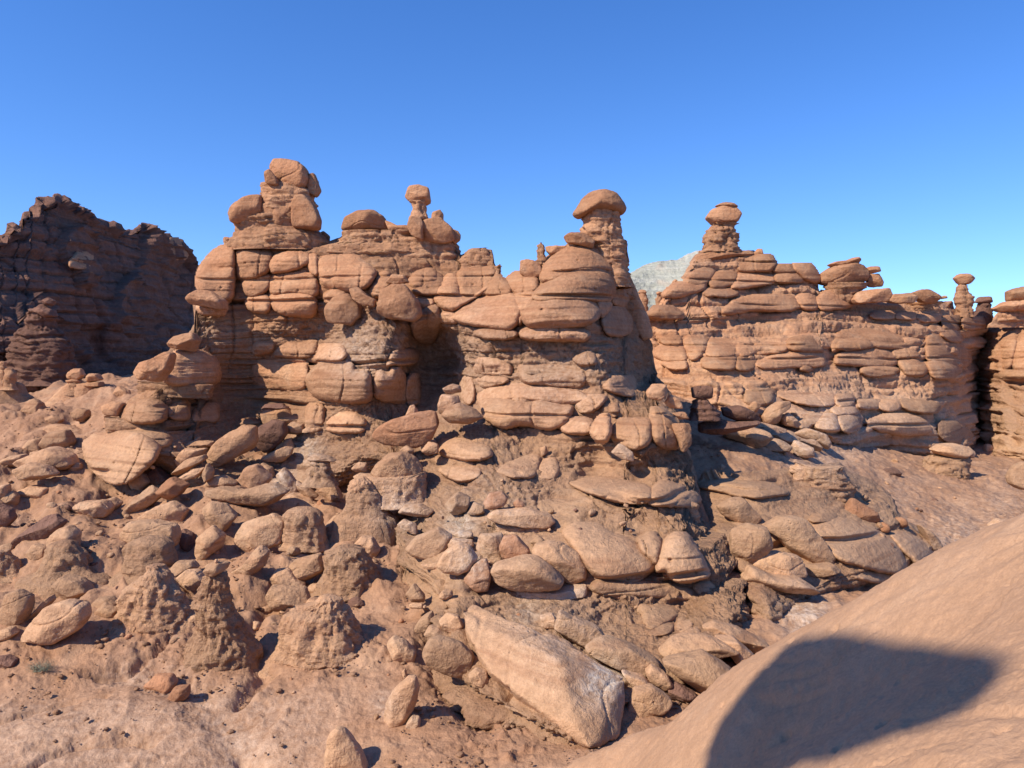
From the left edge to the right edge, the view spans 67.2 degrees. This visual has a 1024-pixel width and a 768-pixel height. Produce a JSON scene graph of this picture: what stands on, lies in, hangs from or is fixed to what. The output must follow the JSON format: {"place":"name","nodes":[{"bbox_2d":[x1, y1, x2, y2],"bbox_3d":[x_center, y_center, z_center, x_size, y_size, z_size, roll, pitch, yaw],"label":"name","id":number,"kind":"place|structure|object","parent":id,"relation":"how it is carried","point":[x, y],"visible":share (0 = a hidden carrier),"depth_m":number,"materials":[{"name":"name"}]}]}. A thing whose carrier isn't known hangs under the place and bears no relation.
{"place":"outdoors","nodes":[
{"label":"outdoors","id":0,"kind":"place"},
{"bbox_2d":[12,462,59,480],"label":"boulder","id":1,"kind":"object","parent":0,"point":[29,471],"visible":1,"depth_m":22.13,"materials":[{"name":"stone"}]},
{"bbox_2d":[119,519,181,545],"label":"boulder","id":2,"kind":"object","parent":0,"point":[133,530],"visible":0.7,"depth_m":18.12,"materials":[{"name":"stone"}]},
{"bbox_2d":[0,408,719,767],"bbox_3d":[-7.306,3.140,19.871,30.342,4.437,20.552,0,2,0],"label":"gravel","id":3,"kind":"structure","parent":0,"point":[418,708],"depth_m":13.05,"materials":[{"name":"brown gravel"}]},
{"bbox_2d":[144,673,177,693],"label":"boulder","id":4,"kind":"object","parent":3,"relation":"on","point":[165,683],"visible":0.88,"depth_m":13.09,"materials":[{"name":"orange stone"}]},
{"bbox_2d":[194,525,225,560],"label":"boulder","id":5,"kind":"object","parent":3,"relation":"on","point":[210,540],"visible":0.99,"depth_m":18.34,"materials":[{"name":"stone"}]},
{"bbox_2d":[230,545,269,574],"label":"boulder","id":6,"kind":"object","parent":3,"relation":"on","point":[255,561],"visible":0.85,"depth_m":16.75,"materials":[{"name":"stone"}]},
{"bbox_2d":[387,635,416,662],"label":"boulder","id":7,"kind":"object","parent":3,"relation":"on","point":[400,649],"visible":0.94,"depth_m":13.68,"materials":[{"name":"stone"}]},
{"bbox_2d":[0,373,1023,767],"bbox_3d":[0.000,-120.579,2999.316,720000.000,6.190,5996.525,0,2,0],"label":"ground","id":8,"kind":"structure","parent":0,"point":[96,685],"depth_m":13.82,"materials":[{"name":"soil"}]},
{"bbox_2d":[0,549,23,582],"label":"mudstone mound","id":9,"kind":"object","parent":8,"relation":"on","point":[11,564],"visible":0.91,"depth_m":17.32,"materials":[{"name":"stone"}]},
{"bbox_2d":[0,361,33,403],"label":"hoodoo","id":10,"kind":"object","parent":8,"relation":"on","point":[13,390],"visible":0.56,"depth_m":32.97,"materials":[{"name":"stone"}]},
{"bbox_2d":[0,588,34,625],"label":"boulder","id":11,"kind":"object","parent":8,"relation":"on","point":[17,606],"visible":0.91,"depth_m":14.71,"materials":[{"name":"stone"}]},
{"bbox_2d":[17,485,48,498],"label":"boulder","id":12,"kind":"object","parent":8,"relation":"on","point":[36,491],"visible":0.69,"depth_m":22.17,"materials":[{"name":"stone"}]},
{"bbox_2d":[11,513,67,546],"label":"boulder","id":13,"kind":"object","parent":8,"relation":"on","point":[47,526],"visible":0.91,"depth_m":18.31,"materials":[{"name":"stone"}]},
{"bbox_2d":[5,298,77,385],"bbox_3d":[-23.583,-2.116,38.569,4.386,4.334,3.021,0,2,0],"label":"hoodoo","id":14,"kind":"object","parent":8,"relation":"on","point":[40,350],"visible":0.94,"depth_m":37.77,"materials":[{"name":"stone"}]},
{"bbox_2d":[13,446,79,469],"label":"boulder","id":15,"kind":"object","parent":8,"relation":"on","point":[59,458],"visible":0.75,"depth_m":23.03,"materials":[{"name":"stone"}]},
{"bbox_2d":[21,598,91,644],"bbox_3d":[-8.533,4.425,14.427,1.252,0.807,0.748,0,2,0],"label":"boulder","id":16,"kind":"object","parent":8,"relation":"on","point":[54,623],"visible":1,"depth_m":14.18,"materials":[{"name":"stone"}]},
{"bbox_2d":[38,429,76,448],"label":"boulder","id":17,"kind":"object","parent":8,"relation":"on","point":[64,438],"visible":0.84,"depth_m":25.03,"materials":[{"name":"stone"}]},
{"bbox_2d":[14,539,110,597],"bbox_3d":[-9.702,4.296,17.021,2.718,1.701,2.041,0,2,0],"label":"mudstone mound","id":18,"kind":"object","parent":8,"relation":"on","point":[61,558],"visible":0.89,"depth_m":16.67,"materials":[{"name":"stone"}]},
{"bbox_2d":[46,525,81,546],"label":"boulder","id":19,"kind":"object","parent":18,"relation":"on","point":[71,532],"visible":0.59,"depth_m":17.37,"materials":[{"name":"stone"}]},
{"bbox_2d":[51,573,94,599],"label":"boulder","id":20,"kind":"object","parent":18,"relation":"on","point":[68,586],"visible":0.77,"depth_m":16.00,"materials":[{"name":"stone"}]},
{"bbox_2d":[45,368,104,405],"bbox_3d":[-18.351,0.573,32.513,2.938,2.479,1.886,0,2,0],"label":"hoodoo","id":21,"kind":"object","parent":8,"relation":"on","point":[76,386],"visible":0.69,"depth_m":31.93,"materials":[{"name":"stone"}]},
{"bbox_2d":[72,499,114,517],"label":"boulder","id":22,"kind":"object","parent":8,"relation":"on","point":[101,508],"visible":0.94,"depth_m":20.40,"materials":[{"name":"stone"}]},
{"bbox_2d":[0,193,198,377],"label":"shaded butte","id":23,"kind":"object","parent":8,"relation":"on","point":[118,293],"visible":0.54,"depth_m":50.91,"materials":[{"name":"stone"}]},
{"bbox_2d":[107,535,178,587],"bbox_3d":[-7.968,4.248,17.020,2.334,1.791,1.820,0,2,0],"label":"mudstone mound","id":24,"kind":"object","parent":8,"relation":"on","point":[140,554],"visible":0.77,"depth_m":16.66,"materials":[{"name":"stone"}]},
{"bbox_2d":[125,485,160,512],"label":"boulder","id":25,"kind":"object","parent":8,"relation":"on","point":[146,498],"visible":0.79,"depth_m":20.86,"materials":[{"name":"stone"}]},
{"bbox_2d":[103,563,194,640],"bbox_3d":[-7.178,4.683,15.361,3.244,2.173,2.371,0,2,0],"label":"mudstone mound","id":26,"kind":"object","parent":8,"relation":"on","point":[154,599],"visible":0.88,"depth_m":14.97,"materials":[{"name":"stone"}]},
{"bbox_2d":[137,500,188,521],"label":"boulder","id":27,"kind":"object","parent":8,"relation":"on","point":[175,510],"visible":0.59,"depth_m":20.14,"materials":[{"name":"stone"}]},
{"bbox_2d":[155,477,189,499],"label":"boulder","id":28,"kind":"object","parent":8,"relation":"on","point":[171,488],"visible":1,"depth_m":20.60,"materials":[{"name":"orange stone"}]},
{"bbox_2d":[176,568,204,590],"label":"boulder","id":29,"kind":"object","parent":8,"relation":"on","point":[189,579],"visible":0.81,"depth_m":16.01,"materials":[{"name":"stone"}]},
{"bbox_2d":[202,501,237,531],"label":"boulder","id":30,"kind":"object","parent":8,"relation":"on","point":[222,516],"visible":0.93,"depth_m":19.21,"materials":[{"name":"stone"}]},
{"bbox_2d":[182,559,263,673],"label":"mud spire","id":31,"kind":"structure","parent":8,"relation":"on","point":[222,638],"depth_m":13.79,"materials":[{"name":"soil"}]},
{"bbox_2d":[204,482,289,506],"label":"boulder","id":32,"kind":"object","parent":8,"relation":"on","point":[265,494],"visible":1,"depth_m":20.42,"materials":[{"name":"stone"}]},
{"bbox_2d":[234,513,283,551],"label":"boulder","id":33,"kind":"object","parent":8,"relation":"on","point":[266,530],"visible":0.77,"depth_m":18.66,"materials":[{"name":"stone"}]},
{"bbox_2d":[269,567,305,585],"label":"boulder","id":34,"kind":"object","parent":8,"relation":"on","point":[286,576],"visible":0.74,"depth_m":16.88,"materials":[{"name":"stone"}]},
{"bbox_2d":[288,553,323,580],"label":"boulder","id":35,"kind":"object","parent":34,"relation":"on","point":[306,568],"visible":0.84,"depth_m":17.03,"materials":[{"name":"stone"}]},
{"bbox_2d":[265,584,310,611],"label":"boulder","id":36,"kind":"object","parent":8,"relation":"on","point":[279,597],"visible":0.87,"depth_m":16.09,"materials":[{"name":"stone"}]},
{"bbox_2d":[278,506,329,552],"bbox_3d":[-5.066,4.013,18.932,1.262,2.027,0.993,0,2,0],"label":"mudstone mound","id":37,"kind":"object","parent":8,"relation":"on","point":[304,529],"visible":0.84,"depth_m":18.60,"materials":[{"name":"stone"}]},
{"bbox_2d":[258,593,364,680],"bbox_3d":[-3.332,5.005,14.354,3.865,2.163,2.554,0,2,0],"label":"mudstone mound","id":38,"kind":"object","parent":8,"relation":"on","point":[322,631],"visible":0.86,"depth_m":13.92,"materials":[{"name":"stone"}]},
{"bbox_2d":[300,453,338,487],"bbox_3d":[-5.177,2.311,20.838,1.034,0.860,0.791,0,2,0],"label":"hoodoo","id":39,"kind":"object","parent":8,"relation":"on","point":[319,473],"visible":1,"depth_m":20.64,"materials":[{"name":"stone"}]},
{"bbox_2d":[324,726,368,767],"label":"boulder","id":40,"kind":"object","parent":8,"relation":"on","point":[344,749],"visible":0.99,"depth_m":10.78,"materials":[{"name":"stone"}]},
{"bbox_2d":[310,544,384,601],"bbox_3d":[-3.577,4.611,17.018,1.842,2.112,1.354,0,2,0],"label":"mudstone mound","id":41,"kind":"object","parent":8,"relation":"on","point":[350,571],"visible":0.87,"depth_m":16.62,"materials":[{"name":"stone"}]},
{"bbox_2d":[326,476,398,546],"bbox_3d":[-3.736,3.319,19.535,2.200,1.964,1.603,0,2,0],"label":"rock","id":42,"kind":"object","parent":8,"relation":"on","point":[359,516],"visible":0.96,"depth_m":19.16,"materials":[{"name":"stone"}]},
{"bbox_2d":[354,535,380,558],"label":"boulder","id":43,"kind":"object","parent":8,"relation":"on","point":[370,544],"visible":0.79,"depth_m":18.05,"materials":[{"name":"stone"}]},
{"bbox_2d":[367,451,427,509],"bbox_3d":[-3.002,2.906,20.046,2.187,2.341,1.681,0,2,0],"label":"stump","id":44,"kind":"object","parent":8,"relation":"on","point":[398,480],"visible":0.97,"depth_m":19.58,"materials":[{"name":"stone"}]},
{"bbox_2d":[384,675,419,727],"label":"boulder","id":45,"kind":"object","parent":8,"relation":"on","point":[401,702],"visible":0.86,"depth_m":11.86,"materials":[{"name":"stone"}]},
{"bbox_2d":[82,209,751,744],"bbox_3d":[-5.027,2.258,22.908,24.553,16.440,24.151,0,2,0],"label":"sandstone butte","id":46,"kind":"object","parent":8,"relation":"on","point":[356,335],"visible":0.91,"depth_m":22.93,"materials":[{"name":"brown stone"}]},
{"bbox_2d":[171,454,207,474],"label":"boulder","id":47,"kind":"object","parent":46,"relation":"on","point":[186,465],"visible":1,"depth_m":21.86,"materials":[{"name":"stone"}]},
{"bbox_2d":[206,424,258,466],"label":"boulder","id":48,"kind":"object","parent":46,"relation":"on","point":[233,444],"visible":0.95,"depth_m":23.25,"materials":[{"name":"stone"}]},
{"bbox_2d":[237,464,272,487],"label":"boulder","id":49,"kind":"object","parent":46,"relation":"on","point":[251,476],"visible":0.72,"depth_m":21.82,"materials":[{"name":"stone"}]},
{"bbox_2d":[256,419,287,452],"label":"boulder","id":50,"kind":"object","parent":46,"relation":"on","point":[272,434],"visible":0.89,"depth_m":24.34,"materials":[{"name":"stone"}]},
{"bbox_2d":[261,446,293,461],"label":"boulder","id":51,"kind":"object","parent":46,"relation":"on","point":[282,454],"visible":1,"depth_m":23.64,"materials":[{"name":"stone"}]},
{"bbox_2d":[226,158,329,249],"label":"rock tower","id":52,"kind":"structure","parent":46,"relation":"on","point":[280,211],"depth_m":26.52,"materials":[{"name":"stone"}]},
{"bbox_2d":[276,468,298,493],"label":"boulder","id":53,"kind":"object","parent":46,"relation":"on","point":[285,477],"visible":0.66,"depth_m":21.98,"materials":[{"name":"stone"}]},
{"bbox_2d":[268,494,316,512],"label":"boulder","id":54,"kind":"object","parent":46,"relation":"on","point":[284,504],"visible":0.41,"depth_m":21.21,"materials":[{"name":"stone"}]},
{"bbox_2d":[372,410,438,447],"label":"boulder","id":55,"kind":"object","parent":46,"relation":"on","point":[415,430],"visible":0.97,"depth_m":21.04,"materials":[{"name":"orange stone"}]},
{"bbox_2d":[398,503,433,516],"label":"boulder","id":56,"kind":"object","parent":46,"relation":"on","point":[416,509],"visible":1,"depth_m":18.85,"materials":[{"name":"stone"}]},
{"bbox_2d":[406,527,451,559],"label":"boulder","id":57,"kind":"object","parent":46,"relation":"on","point":[433,542],"visible":0.86,"depth_m":16.53,"materials":[{"name":"stone"}]},
{"bbox_2d":[405,184,460,243],"bbox_3d":[-2.704,-5.778,26.257,1.890,2.020,0.949,0,2,0],"label":"hoodoo","id":58,"kind":"object","parent":46,"relation":"on","point":[434,228],"visible":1,"depth_m":26.07,"materials":[{"name":"stone"}]},
{"bbox_2d":[424,624,447,638],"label":"boulder","id":59,"kind":"object","parent":46,"relation":"on","point":[432,630],"visible":0.53,"depth_m":13.91,"materials":[{"name":"stone"}]},
{"bbox_2d":[439,612,463,632],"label":"boulder","id":60,"kind":"object","parent":59,"relation":"on","point":[449,622],"visible":0.91,"depth_m":13.92,"materials":[{"name":"stone"}]},
{"bbox_2d":[422,635,473,677],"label":"boulder","id":61,"kind":"object","parent":46,"relation":"on","point":[448,656],"visible":0.97,"depth_m":12.86,"materials":[{"name":"stone"}]},
{"bbox_2d":[437,542,477,575],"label":"boulder","id":62,"kind":"object","parent":46,"relation":"on","point":[458,558],"visible":0.98,"depth_m":15.27,"materials":[{"name":"stone"}]},
{"bbox_2d":[444,491,470,514],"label":"boulder","id":63,"kind":"object","parent":46,"relation":"on","point":[457,503],"visible":1,"depth_m":18.25,"materials":[{"name":"stone"}]},
{"bbox_2d":[441,403,482,423],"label":"boulder","id":64,"kind":"object","parent":46,"relation":"on","point":[459,413],"visible":1,"depth_m":20.74,"materials":[{"name":"stone"}]},
{"bbox_2d":[464,558,491,592],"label":"boulder","id":65,"kind":"object","parent":46,"relation":"on","point":[477,577],"visible":0.94,"depth_m":15.18,"materials":[{"name":"orange stone"}]},
{"bbox_2d":[476,532,502,562],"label":"boulder","id":66,"kind":"object","parent":46,"relation":"on","point":[487,545],"visible":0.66,"depth_m":16.08,"materials":[{"name":"stone"}]},
{"bbox_2d":[483,491,507,509],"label":"boulder","id":67,"kind":"object","parent":46,"relation":"on","point":[495,500],"visible":1,"depth_m":17.28,"materials":[{"name":"orange stone"}]},
{"bbox_2d":[462,603,624,748],"bbox_3d":[0.264,4.899,12.494,2.490,1.580,3.274,-6,6,-68],"label":"boulder","id":68,"kind":"object","parent":46,"relation":"on","point":[577,696],"visible":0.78,"depth_m":11.95,"materials":[{"name":"stone"}]},
{"bbox_2d":[514,582,586,599],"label":"boulder","id":69,"kind":"object","parent":46,"relation":"on","point":[575,591],"visible":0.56,"depth_m":15.31,"materials":[{"name":"brown stone"}]},
{"bbox_2d":[490,554,563,591],"bbox_3d":[0.299,3.771,15.365,1.491,0.693,1.034,0,2,0],"label":"boulder","id":70,"kind":"object","parent":69,"relation":"on","point":[529,572],"visible":0.97,"depth_m":15.03,"materials":[{"name":"stone"}]},
{"bbox_2d":[499,534,529,558],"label":"boulder","id":71,"kind":"object","parent":70,"relation":"on","point":[511,545],"visible":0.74,"depth_m":15.70,"materials":[{"name":"orange stone"}]},
{"bbox_2d":[532,540,586,584],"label":"boulder","id":72,"kind":"object","parent":69,"relation":"on","point":[564,560],"visible":0.87,"depth_m":15.52,"materials":[{"name":"stone"}]},
{"bbox_2d":[554,610,604,647],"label":"boulder","id":73,"kind":"object","parent":46,"relation":"on","point":[579,631],"visible":0.81,"depth_m":13.65,"materials":[{"name":"stone"}]},
{"bbox_2d":[564,189,633,288],"bbox_3d":[2.770,-4.650,24.742,2.279,3.122,1.655,0,2,0],"label":"toadstool","id":74,"kind":"object","parent":46,"relation":"on","point":[599,212],"visible":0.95,"depth_m":24.27,"materials":[{"name":"stone"}]},
{"bbox_2d":[585,635,662,677],"bbox_3d":[1.908,4.637,13.245,1.316,0.600,0.728,0,2,0],"label":"boulder","id":75,"kind":"object","parent":46,"relation":"on","point":[616,653],"visible":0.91,"depth_m":12.98,"materials":[{"name":"stone"}]},
{"bbox_2d":[627,683,672,716],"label":"boulder","id":76,"kind":"object","parent":46,"relation":"on","point":[647,699],"visible":0.77,"depth_m":12.11,"materials":[{"name":"stone"}]},
{"bbox_2d":[645,664,672,690],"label":"boulder","id":77,"kind":"object","parent":46,"relation":"on","point":[657,676],"visible":1,"depth_m":12.64,"materials":[{"name":"stone"}]},
{"bbox_2d":[662,649,730,692],"bbox_3d":[3.170,4.876,12.900,1.282,0.749,0.907,0,2,0],"label":"boulder","id":78,"kind":"object","parent":46,"relation":"on","point":[701,670],"visible":0.69,"depth_m":12.67,"materials":[{"name":"stone"}]},
{"bbox_2d":[658,632,738,658],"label":"boulder","id":79,"kind":"object","parent":46,"relation":"on","point":[685,642],"visible":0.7,"depth_m":13.52,"materials":[{"name":"stone"}]},
{"bbox_2d":[715,634,753,663],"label":"boulder","id":80,"kind":"object","parent":46,"relation":"on","point":[743,650],"visible":0.61,"depth_m":13.60,"materials":[{"name":"stone"}]},
{"bbox_2d":[630,250,699,310],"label":"pale mesa","id":81,"kind":"structure","parent":8,"relation":"on","point":[652,278],"depth_m":341.38,"materials":[{"name":"grey stone"}]},
{"bbox_2d":[667,681,696,701],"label":"boulder","id":82,"kind":"object","parent":8,"relation":"on","point":[680,691],"visible":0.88,"depth_m":12.60,"materials":[{"name":"stone"}]},
{"bbox_2d":[698,420,760,434],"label":"boulder","id":83,"kind":"object","parent":8,"relation":"on","point":[723,427],"visible":0.96,"depth_m":25.74,"materials":[{"name":"stone"}]},
{"bbox_2d":[686,385,722,420],"bbox_3d":[6.436,0.626,25.742,1.190,1.160,0.981,0,2,0],"label":"toadstool","id":84,"kind":"object","parent":83,"relation":"on","point":[702,407],"visible":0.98,"depth_m":25.50,"materials":[{"name":"stone"}]},
{"bbox_2d":[720,405,760,420],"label":"boulder","id":85,"kind":"object","parent":83,"relation":"on","point":[738,413],"visible":0.95,"depth_m":26.08,"materials":[{"name":"stone"}]},
{"bbox_2d":[702,620,768,652],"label":"boulder","id":86,"kind":"object","parent":8,"relation":"on","point":[752,642],"visible":0.69,"depth_m":14.12,"materials":[{"name":"stone"}]},
{"bbox_2d":[723,427,773,447],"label":"boulder","id":87,"kind":"object","parent":8,"relation":"on","point":[755,437],"visible":0.7,"depth_m":27.39,"materials":[{"name":"stone"}]},
{"bbox_2d":[761,401,790,424],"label":"boulder","id":88,"kind":"object","parent":8,"relation":"on","point":[773,413],"visible":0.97,"depth_m":33.00,"materials":[{"name":"stone"}]},
{"bbox_2d":[794,428,831,449],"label":"boulder","id":89,"kind":"object","parent":8,"relation":"on","point":[823,440],"visible":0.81,"depth_m":31.46,"materials":[{"name":"stone"}]},
{"bbox_2d":[697,462,936,621],"bbox_3d":[7.936,5.254,22.918,8.007,6.307,15.535,2,3,33],"label":"ledge outcrop","id":90,"kind":"object","parent":8,"relation":"on","point":[864,552],"visible":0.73,"depth_m":19.80,"materials":[{"name":"stone"}]},
{"bbox_2d":[716,497,761,523],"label":"boulder","id":91,"kind":"object","parent":90,"relation":"on","point":[739,509],"visible":0.96,"depth_m":18.68,"materials":[{"name":"stone"}]},
{"bbox_2d":[729,523,772,563],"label":"boulder","id":92,"kind":"object","parent":90,"relation":"on","point":[751,543],"visible":0.88,"depth_m":17.00,"materials":[{"name":"stone"}]},
{"bbox_2d":[740,565,819,595],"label":"boulder","id":93,"kind":"object","parent":90,"relation":"on","point":[793,584],"visible":0.84,"depth_m":16.38,"materials":[{"name":"stone"}]},
{"bbox_2d":[753,550,807,577],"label":"boulder","id":94,"kind":"object","parent":90,"relation":"on","point":[778,562],"visible":0.75,"depth_m":16.94,"materials":[{"name":"stone"}]},
{"bbox_2d":[762,515,835,563],"bbox_3d":[6.785,3.712,18.378,1.613,1.158,1.069,0,2,0],"label":"boulder","id":95,"kind":"object","parent":90,"relation":"on","point":[800,537],"visible":0.9,"depth_m":18.00,"materials":[{"name":"stone"}]},
{"bbox_2d":[805,562,840,576],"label":"boulder","id":96,"kind":"object","parent":90,"relation":"on","point":[824,569],"visible":0.86,"depth_m":17.48,"materials":[{"name":"stone"}]},
{"bbox_2d":[845,498,880,522],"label":"boulder","id":97,"kind":"object","parent":90,"relation":"on","point":[862,511],"visible":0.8,"depth_m":20.34,"materials":[{"name":"orange stone"}]},
{"bbox_2d":[647,249,988,455],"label":"sandstone ridge","id":98,"kind":"structure","parent":8,"relation":"on","point":[843,358],"depth_m":39.30,"materials":[{"name":"brown stone"}]},
{"bbox_2d":[690,202,753,261],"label":"hoodoo","id":99,"kind":"object","parent":98,"relation":"on","point":[720,238],"visible":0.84,"depth_m":41.58,"materials":[{"name":"stone"}]},
{"bbox_2d":[953,273,975,316],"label":"hoodoo","id":100,"kind":"object","parent":98,"relation":"on","point":[963,300],"visible":1,"depth_m":45.77,"materials":[{"name":"stone"}]},
{"bbox_2d":[974,296,993,324],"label":"hoodoo","id":101,"kind":"object","parent":98,"relation":"on","point":[983,307],"visible":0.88,"depth_m":47.76,"materials":[{"name":"stone"}]},
{"bbox_2d":[922,443,975,479],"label":"pedestal rock","id":102,"kind":"object","parent":8,"relation":"on","point":[953,460],"visible":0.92,"depth_m":33.52,"materials":[{"name":"stone"}]},
{"bbox_2d":[975,327,1023,459],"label":"sandstone wall","id":103,"kind":"structure","parent":8,"relation":"on","point":[1000,365],"depth_m":45.39,"materials":[{"name":"brown stone"}]},
{"bbox_2d":[987,286,1023,327],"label":"hoodoo","id":104,"kind":"object","parent":103,"relation":"on","point":[1010,311],"visible":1,"depth_m":46.47,"materials":[{"name":"stone"}]},
{"bbox_2d":[1005,461,1023,489],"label":"boulder","id":105,"kind":"object","parent":8,"relation":"on","point":[1014,476],"visible":1,"depth_m":27.26,"materials":[{"name":"stone"}]},
{"bbox_2d":[0,0,1023,316],"label":"sky","id":106,"kind":"structure","parent":0,"point":[887,134],"materials":[{"name":"blue"}]},
{"bbox_2d":[566,513,1023,767],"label":"boulder","id":107,"kind":"structure","parent":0,"point":[919,664],"depth_m":5.36,"materials":[{"name":"brown stone"}]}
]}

